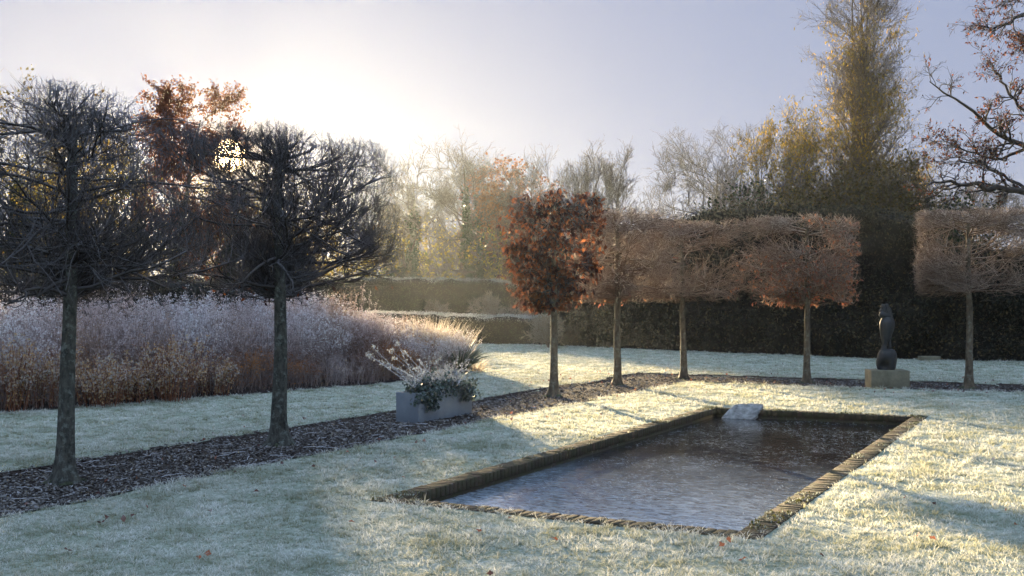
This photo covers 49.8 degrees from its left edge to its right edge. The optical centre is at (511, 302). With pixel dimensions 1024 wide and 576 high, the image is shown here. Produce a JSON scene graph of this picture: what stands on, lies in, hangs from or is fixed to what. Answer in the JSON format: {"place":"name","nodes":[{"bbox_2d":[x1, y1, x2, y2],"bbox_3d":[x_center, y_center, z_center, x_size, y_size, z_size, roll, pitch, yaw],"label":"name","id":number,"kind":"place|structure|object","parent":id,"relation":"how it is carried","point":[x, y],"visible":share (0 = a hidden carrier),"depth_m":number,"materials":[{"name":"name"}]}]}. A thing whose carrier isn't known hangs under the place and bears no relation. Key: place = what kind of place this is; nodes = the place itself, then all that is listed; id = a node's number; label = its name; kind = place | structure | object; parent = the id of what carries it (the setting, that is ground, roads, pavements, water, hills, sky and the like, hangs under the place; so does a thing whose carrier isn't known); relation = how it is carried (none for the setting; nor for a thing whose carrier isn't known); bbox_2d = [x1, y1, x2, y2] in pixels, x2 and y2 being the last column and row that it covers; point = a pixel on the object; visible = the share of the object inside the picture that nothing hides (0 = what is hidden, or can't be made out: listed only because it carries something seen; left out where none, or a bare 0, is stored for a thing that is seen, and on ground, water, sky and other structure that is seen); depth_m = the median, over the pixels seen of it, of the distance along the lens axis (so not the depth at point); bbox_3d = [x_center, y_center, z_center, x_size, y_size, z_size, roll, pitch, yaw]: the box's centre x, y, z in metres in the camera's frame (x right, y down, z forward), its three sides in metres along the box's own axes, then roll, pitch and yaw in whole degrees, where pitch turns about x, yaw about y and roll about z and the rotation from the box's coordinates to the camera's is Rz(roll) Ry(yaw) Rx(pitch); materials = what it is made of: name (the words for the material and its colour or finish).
{"place":"outdoors","nodes":[
{"label":"outdoors","id":0,"kind":"place"},
{"bbox_2d":[0,367,471,411],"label":"soil","id":1,"kind":"structure","parent":0,"point":[247,391],"depth_m":20.89,"materials":[{"name":"brown soil"}]},
{"bbox_2d":[0,333,47,412],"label":"dogwood shrub","id":2,"kind":"object","parent":1,"relation":"on","point":[14,379],"visible":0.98,"depth_m":17.20,"materials":[{"name":"orange plant"}]},
{"bbox_2d":[0,335,83,407],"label":"dogwood shrub","id":3,"kind":"object","parent":1,"relation":"on","point":[50,366],"visible":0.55,"depth_m":17.70,"materials":[{"name":"orange plant"}]},
{"bbox_2d":[75,349,133,407],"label":"dogwood shrub","id":4,"kind":"object","parent":1,"relation":"on","point":[108,382],"visible":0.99,"depth_m":18.03,"materials":[{"name":"orange plant"}]},
{"bbox_2d":[98,358,163,403],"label":"dogwood shrub","id":5,"kind":"object","parent":1,"relation":"on","point":[143,386],"visible":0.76,"depth_m":18.76,"materials":[{"name":"orange plant"}]},
{"bbox_2d":[124,333,215,401],"bbox_3d":[-5.997,1.085,19.206,1.308,1.226,1.291,0,0,26],"label":"dogwood shrub","id":6,"kind":"object","parent":1,"relation":"on","point":[178,370],"visible":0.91,"depth_m":19.00,"materials":[{"name":"orange plant"}]},
{"bbox_2d":[0,281,380,393],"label":"feathery plumes","id":7,"kind":"object","parent":1,"relation":"on","point":[117,309],"visible":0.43,"depth_m":21.80,"materials":[{"name":"beige plant"}]},
{"bbox_2d":[0,291,402,400],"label":"frosted perennials","id":8,"kind":"object","parent":1,"relation":"on","point":[251,339],"visible":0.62,"depth_m":21.53,"materials":[{"name":"plant"}]},
{"bbox_2d":[185,353,239,396],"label":"dogwood shrub","id":9,"kind":"object","parent":1,"relation":"on","point":[224,371],"visible":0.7,"depth_m":20.11,"materials":[{"name":"orange plant"}]},
{"bbox_2d":[0,315,440,409],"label":"perennials","id":10,"kind":"object","parent":1,"relation":"on","point":[370,365],"visible":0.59,"depth_m":22.08,"materials":[{"name":"brown plant"}]},
{"bbox_2d":[349,310,481,373],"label":"pale perennials","id":11,"kind":"object","parent":1,"relation":"on","point":[412,348],"visible":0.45,"depth_m":26.72,"materials":[{"name":"beige plant"}]},
{"bbox_2d":[397,328,442,361],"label":"dogwood shrub","id":12,"kind":"object","parent":1,"relation":"on","point":[428,342],"visible":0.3,"depth_m":26.13,"materials":[{"name":"orange plant"}]},
{"bbox_2d":[390,312,467,367],"bbox_3d":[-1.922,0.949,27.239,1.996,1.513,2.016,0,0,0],"label":"ornamental grass","id":13,"kind":"object","parent":1,"relation":"on","point":[440,331],"depth_m":27.15,"materials":[{"name":"plant"}]},
{"bbox_2d":[417,323,487,350],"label":"ornamental grass","id":14,"kind":"object","parent":1,"relation":"on","point":[461,335],"depth_m":27.88,"materials":[{"name":"plant"}]},
{"bbox_2d":[438,339,489,371],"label":"strap leaved plant","id":15,"kind":"object","parent":1,"relation":"on","point":[474,355],"visible":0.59,"depth_m":26.85,"materials":[{"name":"plant"}]},
{"bbox_2d":[468,358,494,371],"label":"strap leaved plant","id":16,"kind":"object","parent":1,"relation":"on","point":[478,367],"visible":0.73,"depth_m":27.29,"materials":[{"name":"plant"}]},
{"bbox_2d":[0,342,1023,575],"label":"ground","id":17,"kind":"structure","parent":0,"point":[515,550],"depth_m":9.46,"materials":[{"name":"plant"}]},
{"bbox_2d":[0,142,56,276],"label":"woodland tree","id":18,"kind":"object","parent":17,"relation":"on","point":[43,178],"visible":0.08,"depth_m":38.74,"materials":[{"name":"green plant"}]},
{"bbox_2d":[1,94,109,275],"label":"woodland tree","id":19,"kind":"object","parent":17,"relation":"on","point":[39,166],"visible":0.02,"depth_m":61.56,"materials":[{"name":"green plant"}]},
{"bbox_2d":[0,64,129,276],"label":"woodland tree","id":20,"kind":"object","parent":17,"relation":"on","point":[8,93],"visible":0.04,"depth_m":44.02,"materials":[{"name":"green plant"}]},
{"bbox_2d":[0,83,149,235],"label":"woodland tree","id":21,"kind":"object","parent":17,"relation":"on","point":[43,138],"visible":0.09,"depth_m":61.52,"materials":[{"name":"brown plant"}]},
{"bbox_2d":[1,115,176,276],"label":"woodland tree","id":22,"kind":"object","parent":17,"relation":"on","point":[41,198],"visible":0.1,"depth_m":39.70,"materials":[{"name":"brown plant"}]},
{"bbox_2d":[64,108,228,280],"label":"woodland tree","id":23,"kind":"object","parent":17,"relation":"on","point":[142,184],"visible":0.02,"depth_m":58.75,"materials":[{"name":"brown plant"}]},
{"bbox_2d":[0,274,338,358],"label":"dark hedge","id":24,"kind":"object","parent":17,"relation":"on","point":[196,287],"visible":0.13,"depth_m":35.40,"materials":[{"name":"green plant"}]},
{"bbox_2d":[122,73,255,281],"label":"oak tree","id":25,"kind":"object","parent":17,"relation":"on","point":[165,97],"visible":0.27,"depth_m":46.22,"materials":[{"name":"brown plant"}]},
{"bbox_2d":[193,177,260,279],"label":"woodland tree","id":26,"kind":"object","parent":17,"relation":"on","point":[212,207],"visible":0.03,"depth_m":60.41,"materials":[{"name":"brown plant"}]},
{"bbox_2d":[142,118,330,285],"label":"woodland tree","id":27,"kind":"object","parent":17,"relation":"on","point":[245,210],"visible":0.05,"depth_m":54.53,"materials":[{"name":"brown plant"}]},
{"bbox_2d":[240,187,330,284],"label":"woodland tree","id":28,"kind":"object","parent":17,"relation":"on","point":[296,239],"depth_m":66.30,"materials":[{"name":"brown plant"}]},
{"bbox_2d":[298,224,360,276],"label":"woodland tree","id":29,"kind":"object","parent":17,"relation":"on","point":[328,274],"visible":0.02,"depth_m":75.78,"materials":[{"name":"brown plant"}]},
{"bbox_2d":[149,274,538,317],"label":"hedge","id":30,"kind":"object","parent":17,"relation":"on","point":[413,293],"visible":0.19,"depth_m":67.16,"materials":[{"name":"green plant"}]},
{"bbox_2d":[345,195,440,277],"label":"misty tree","id":31,"kind":"object","parent":17,"relation":"on","point":[395,264],"visible":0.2,"depth_m":84.80,"materials":[{"name":"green plant"}]},
{"bbox_2d":[347,168,454,278],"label":"misty tree","id":32,"kind":"object","parent":17,"relation":"on","point":[422,244],"visible":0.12,"depth_m":88.38,"materials":[{"name":"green plant"}]},
{"bbox_2d":[358,144,460,278],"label":"misty tree","id":33,"kind":"object","parent":17,"relation":"on","point":[410,260],"visible":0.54,"depth_m":81.14,"materials":[{"name":"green plant"}]},
{"bbox_2d":[299,196,571,281],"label":"woods","id":34,"kind":"object","parent":17,"relation":"on","point":[429,248],"visible":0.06,"depth_m":112.56,"materials":[{"name":"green plant"}]},
{"bbox_2d":[423,298,449,312],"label":"frosted shrub","id":35,"kind":"object","parent":17,"relation":"on","point":[436,307],"visible":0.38,"depth_m":52.01,"materials":[{"name":"brown plant"}]},
{"bbox_2d":[345,310,550,344],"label":"hedge","id":36,"kind":"object","parent":17,"relation":"on","point":[503,328],"visible":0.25,"depth_m":45.81,"materials":[{"name":"brown plant"}]},
{"bbox_2d":[387,124,514,278],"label":"misty tree","id":37,"kind":"object","parent":17,"relation":"on","point":[472,255],"visible":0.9,"depth_m":78.32,"materials":[{"name":"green plant"}]},
{"bbox_2d":[409,139,525,279],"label":"misty tree","id":38,"kind":"object","parent":17,"relation":"on","point":[503,270],"visible":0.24,"depth_m":82.67,"materials":[{"name":"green plant"}]},
{"bbox_2d":[431,200,514,280],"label":"misty tree","id":39,"kind":"object","parent":17,"relation":"on","point":[488,273],"visible":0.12,"depth_m":83.28,"materials":[{"name":"green plant"}]},
{"bbox_2d":[468,290,507,314],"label":"frosted shrub","id":40,"kind":"object","parent":17,"relation":"on","point":[491,308],"visible":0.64,"depth_m":48.86,"materials":[{"name":"brown plant"}]},
{"bbox_2d":[455,152,549,281],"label":"misty tree","id":41,"kind":"object","parent":17,"relation":"on","point":[491,191],"visible":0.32,"depth_m":81.70,"materials":[{"name":"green plant"}]},
{"bbox_2d":[493,165,547,277],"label":"bare tree","id":42,"kind":"object","parent":17,"relation":"on","point":[510,192],"visible":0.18,"depth_m":70.12,"materials":[{"name":"brown plant"}]},
{"bbox_2d":[505,298,535,315],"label":"frosted shrub","id":43,"kind":"object","parent":17,"relation":"on","point":[515,310],"visible":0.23,"depth_m":50.10,"materials":[{"name":"brown plant"}]},
{"bbox_2d":[487,167,566,314],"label":"misty tree","id":44,"kind":"object","parent":17,"relation":"on","point":[545,179],"visible":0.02,"depth_m":84.94,"materials":[{"name":"brown plant"}]},
{"bbox_2d":[520,312,569,346],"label":"frosted shrub","id":45,"kind":"object","parent":17,"relation":"on","point":[543,327],"visible":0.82,"depth_m":41.80,"materials":[{"name":"plant"}]},
{"bbox_2d":[505,133,620,263],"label":"bare tree","id":46,"kind":"object","parent":17,"relation":"on","point":[597,176],"visible":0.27,"depth_m":62.47,"materials":[{"name":"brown plant"}]},
{"bbox_2d":[558,160,618,238],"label":"bare tree","id":47,"kind":"object","parent":17,"relation":"on","point":[566,181],"visible":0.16,"depth_m":60.05,"materials":[{"name":"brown plant"}]},
{"bbox_2d":[565,140,628,212],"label":"bare tree","id":48,"kind":"object","parent":17,"relation":"on","point":[611,179],"visible":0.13,"depth_m":65.58,"materials":[{"name":"grey plant"}]},
{"bbox_2d":[565,136,646,225],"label":"bare tree","id":49,"kind":"object","parent":17,"relation":"on","point":[623,193],"visible":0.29,"depth_m":65.80,"materials":[{"name":"grey plant"}]},
{"bbox_2d":[594,152,677,218],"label":"bare tree","id":50,"kind":"object","parent":17,"relation":"on","point":[657,191],"visible":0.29,"depth_m":69.25,"materials":[{"name":"grey plant"}]},
{"bbox_2d":[369,405,927,539],"bbox_3d":[2.487,1.979,12.963,3.425,0.642,9.646,0,0,27],"label":"pond surround","id":51,"kind":"object","parent":17,"relation":"on","point":[437,492],"visible":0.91,"depth_m":11.39,"materials":[{"name":"stone"}]},
{"bbox_2d":[722,403,762,419],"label":"stone slab","id":52,"kind":"structure","parent":51,"relation":"on","point":[750,411],"depth_m":17.45,"materials":[{"name":"grey stone"}]},
{"bbox_2d":[648,126,755,216],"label":"sapling","id":53,"kind":"object","parent":17,"relation":"on","point":[701,172],"visible":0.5,"depth_m":49.22,"materials":[{"name":"grey plant"}]},
{"bbox_2d":[633,120,780,220],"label":"oak tree","id":54,"kind":"object","parent":17,"relation":"on","point":[691,166],"visible":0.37,"depth_m":77.94,"materials":[{"name":"grey plant"}]},
{"bbox_2d":[719,537,730,545],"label":"fallen leaf","id":55,"kind":"object","parent":17,"relation":"on","point":[728,539],"visible":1,"depth_m":7.64,"materials":[{"name":"brown plant"}]},
{"bbox_2d":[694,174,795,251],"bbox_3d":[8.685,-1.353,40.307,5.065,6.379,6.145,0,0,45],"label":"shrub","id":56,"kind":"object","parent":17,"relation":"on","point":[757,193],"visible":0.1,"depth_m":38.56,"materials":[{"name":"green plant"}]},
{"bbox_2d":[690,145,819,214],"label":"sapling","id":57,"kind":"object","parent":17,"relation":"on","point":[721,179],"visible":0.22,"depth_m":47.72,"materials":[{"name":"grey plant"}]},
{"bbox_2d":[724,119,819,206],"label":"sapling","id":58,"kind":"object","parent":17,"relation":"on","point":[761,126],"visible":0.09,"depth_m":45.41,"materials":[{"name":"grey plant"}]},
{"bbox_2d":[727,91,846,210],"bbox_3d":[10.218,-2.865,40.180,3.801,9.381,4.468,0,0,-32],"label":"golden tree","id":59,"kind":"object","parent":17,"relation":"on","point":[797,150],"visible":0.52,"depth_m":39.59,"materials":[{"name":"yellow plant"}]},
{"bbox_2d":[557,201,1023,360],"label":"tall hedge","id":60,"kind":"object","parent":17,"relation":"on","point":[929,325],"visible":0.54,"depth_m":34.77,"materials":[{"name":"green plant"}]},
{"bbox_2d":[716,159,893,248],"bbox_3d":[10.845,-1.655,38.984,6.726,7.214,7.441,0,0,0],"label":"shrub","id":61,"kind":"object","parent":17,"relation":"on","point":[808,203],"visible":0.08,"depth_m":38.39,"materials":[{"name":"green plant"}]},
{"bbox_2d":[766,0,961,207],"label":"golden tree","id":62,"kind":"object","parent":17,"relation":"on","point":[861,96],"visible":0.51,"depth_m":41.16,"materials":[{"name":"green plant"}]},
{"bbox_2d":[783,137,952,217],"bbox_3d":[11.955,-1.942,38.074,6.075,7.544,5.489,0,0,37],"label":"shrub","id":63,"kind":"object","parent":17,"relation":"on","point":[881,186],"visible":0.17,"depth_m":36.81,"materials":[{"name":"green plant"}]},
{"bbox_2d":[793,161,965,242],"bbox_3d":[12.963,-1.672,38.433,6.155,6.992,5.593,0,0,0],"label":"shrub","id":64,"kind":"object","parent":17,"relation":"on","point":[910,192],"visible":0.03,"depth_m":37.06,"materials":[{"name":"green plant"}]},
{"bbox_2d":[918,356,940,360],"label":"stone block","id":65,"kind":"structure","parent":17,"relation":"on","point":[926,358],"depth_m":32.24,"materials":[{"name":"grey stone"}]},
{"bbox_2d":[894,182,1008,248],"bbox_3d":[14.395,-1.222,37.866,4.717,6.113,6.327,0,0,0],"label":"shrub","id":66,"kind":"object","parent":17,"relation":"on","point":[956,237],"visible":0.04,"depth_m":36.52,"materials":[{"name":"green plant"}]},
{"bbox_2d":[903,0,1023,213],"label":"oak tree","id":67,"kind":"object","parent":17,"relation":"on","point":[982,162],"visible":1,"depth_m":25.28,"materials":[{"name":"brown plant"}]},
{"bbox_2d":[930,173,1023,249],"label":"shrub","id":68,"kind":"object","parent":17,"relation":"on","point":[1012,198],"visible":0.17,"depth_m":51.96,"materials":[{"name":"brown plant"}]},
{"bbox_2d":[0,373,1023,517],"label":"path","id":69,"kind":"structure","parent":0,"point":[175,447],"depth_m":14.19,"materials":[{"name":"gravel"}]},
{"bbox_2d":[0,74,254,486],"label":"clipped tree","id":70,"kind":"object","parent":69,"relation":"on","point":[73,262],"visible":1,"depth_m":10.41,"materials":[{"name":"grey plant"}]},
{"bbox_2d":[128,116,407,446],"bbox_3d":[-2.866,-0.162,13.468,2.408,3.894,3.245,0,0,27],"label":"clipped tree","id":71,"kind":"object","parent":69,"relation":"on","point":[281,266],"visible":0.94,"depth_m":13.35,"materials":[{"name":"grey plant"}]},
{"bbox_2d":[396,386,471,422],"bbox_3d":[-1.158,1.515,16.675,0.390,0.430,1.560,0,0,27],"label":"planter","id":72,"kind":"object","parent":69,"relation":"on","point":[450,406],"visible":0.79,"depth_m":16.08,"materials":[{"name":"grey stone"}]},
{"bbox_2d":[366,341,478,389],"bbox_3d":[-1.329,0.982,16.670,1.328,0.850,1.903,0,0,27],"label":"frosted plant","id":73,"kind":"object","parent":72,"relation":"in","point":[415,378],"visible":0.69,"depth_m":16.54,"materials":[{"name":"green plant"}]},
{"bbox_2d":[402,364,481,412],"bbox_3d":[-1.092,1.260,16.599,0.862,0.683,2.063,0,0,27],"label":"ivy plant","id":74,"kind":"object","parent":72,"relation":"in","point":[424,397],"visible":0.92,"depth_m":16.30,"materials":[{"name":"green plant"}]},
{"bbox_2d":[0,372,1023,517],"bbox_3d":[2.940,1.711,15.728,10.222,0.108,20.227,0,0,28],"label":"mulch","id":75,"kind":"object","parent":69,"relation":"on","point":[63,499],"visible":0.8,"depth_m":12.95,"materials":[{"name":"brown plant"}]},
{"bbox_2d":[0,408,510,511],"bbox_3d":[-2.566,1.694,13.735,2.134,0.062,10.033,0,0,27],"label":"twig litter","id":76,"kind":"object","parent":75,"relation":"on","point":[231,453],"visible":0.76,"depth_m":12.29,"materials":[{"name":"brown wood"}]},
{"bbox_2d":[24,360,1005,521],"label":"leaf litter","id":77,"kind":"object","parent":69,"relation":"on","point":[123,517],"visible":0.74,"depth_m":17.06,"materials":[{"name":"brown plant"}]},
{"bbox_2d":[496,185,607,396],"bbox_3d":[0.759,-0.178,20.475,1.756,3.931,2.235,0,0,27],"label":"clipped tree","id":78,"kind":"object","parent":69,"relation":"on","point":[549,285],"visible":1,"depth_m":20.15,"materials":[{"name":"brown plant"}]},
{"bbox_2d":[566,206,692,385],"bbox_3d":[2.418,-0.105,23.157,2.418,3.775,2.621,0,0,27],"label":"clipped tree","id":79,"kind":"object","parent":69,"relation":"on","point":[608,287],"visible":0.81,"depth_m":22.85,"materials":[{"name":"brown plant"}]},
{"bbox_2d":[620,216,756,378],"bbox_3d":[3.960,-0.062,25.087,3.060,3.693,1.908,0,0,27],"label":"clipped tree","id":80,"kind":"object","parent":69,"relation":"on","point":[695,226],"visible":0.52,"depth_m":24.97,"materials":[{"name":"brown plant"}]},
{"bbox_2d":[727,212,862,382],"bbox_3d":[6.183,-0.080,24.020,2.743,3.725,1.604,0,0,27],"label":"clipped tree","id":81,"kind":"object","parent":69,"relation":"on","point":[790,290],"visible":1,"depth_m":23.81,"materials":[{"name":"brown plant"}]},
{"bbox_2d":[865,369,909,388],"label":"plinth","id":82,"kind":"structure","parent":69,"relation":"on","point":[895,378],"depth_m":22.06,"materials":[{"name":"stone"}]},
{"bbox_2d":[876,304,896,369],"bbox_3d":[7.583,0.680,22.354,0.406,1.340,0.352,0,0,0],"label":"sculpture","id":83,"kind":"object","parent":82,"relation":"on","point":[886,359],"visible":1,"depth_m":22.27,"materials":[{"name":"black stone"}]},
{"bbox_2d":[910,205,1023,388],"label":"clipped tree","id":84,"kind":"object","parent":69,"relation":"on","point":[952,282],"visible":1,"depth_m":22.27,"materials":[{"name":"brown plant"}]},
{"bbox_2d":[0,0,1023,279],"label":"sky","id":85,"kind":"structure","parent":0,"point":[517,75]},
{"bbox_2d":[440,416,898,531],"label":"water","id":86,"kind":"structure","parent":0,"point":[701,483],"depth_m":11.68,"materials":[{"name":"grey liquid"}]},
{"bbox_2d":[459,419,879,529],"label":"ice crystals","id":87,"kind":"object","parent":86,"relation":"on","point":[703,465],"visible":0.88,"depth_m":12.08,"materials":[{"name":"white ice"}]}
]}

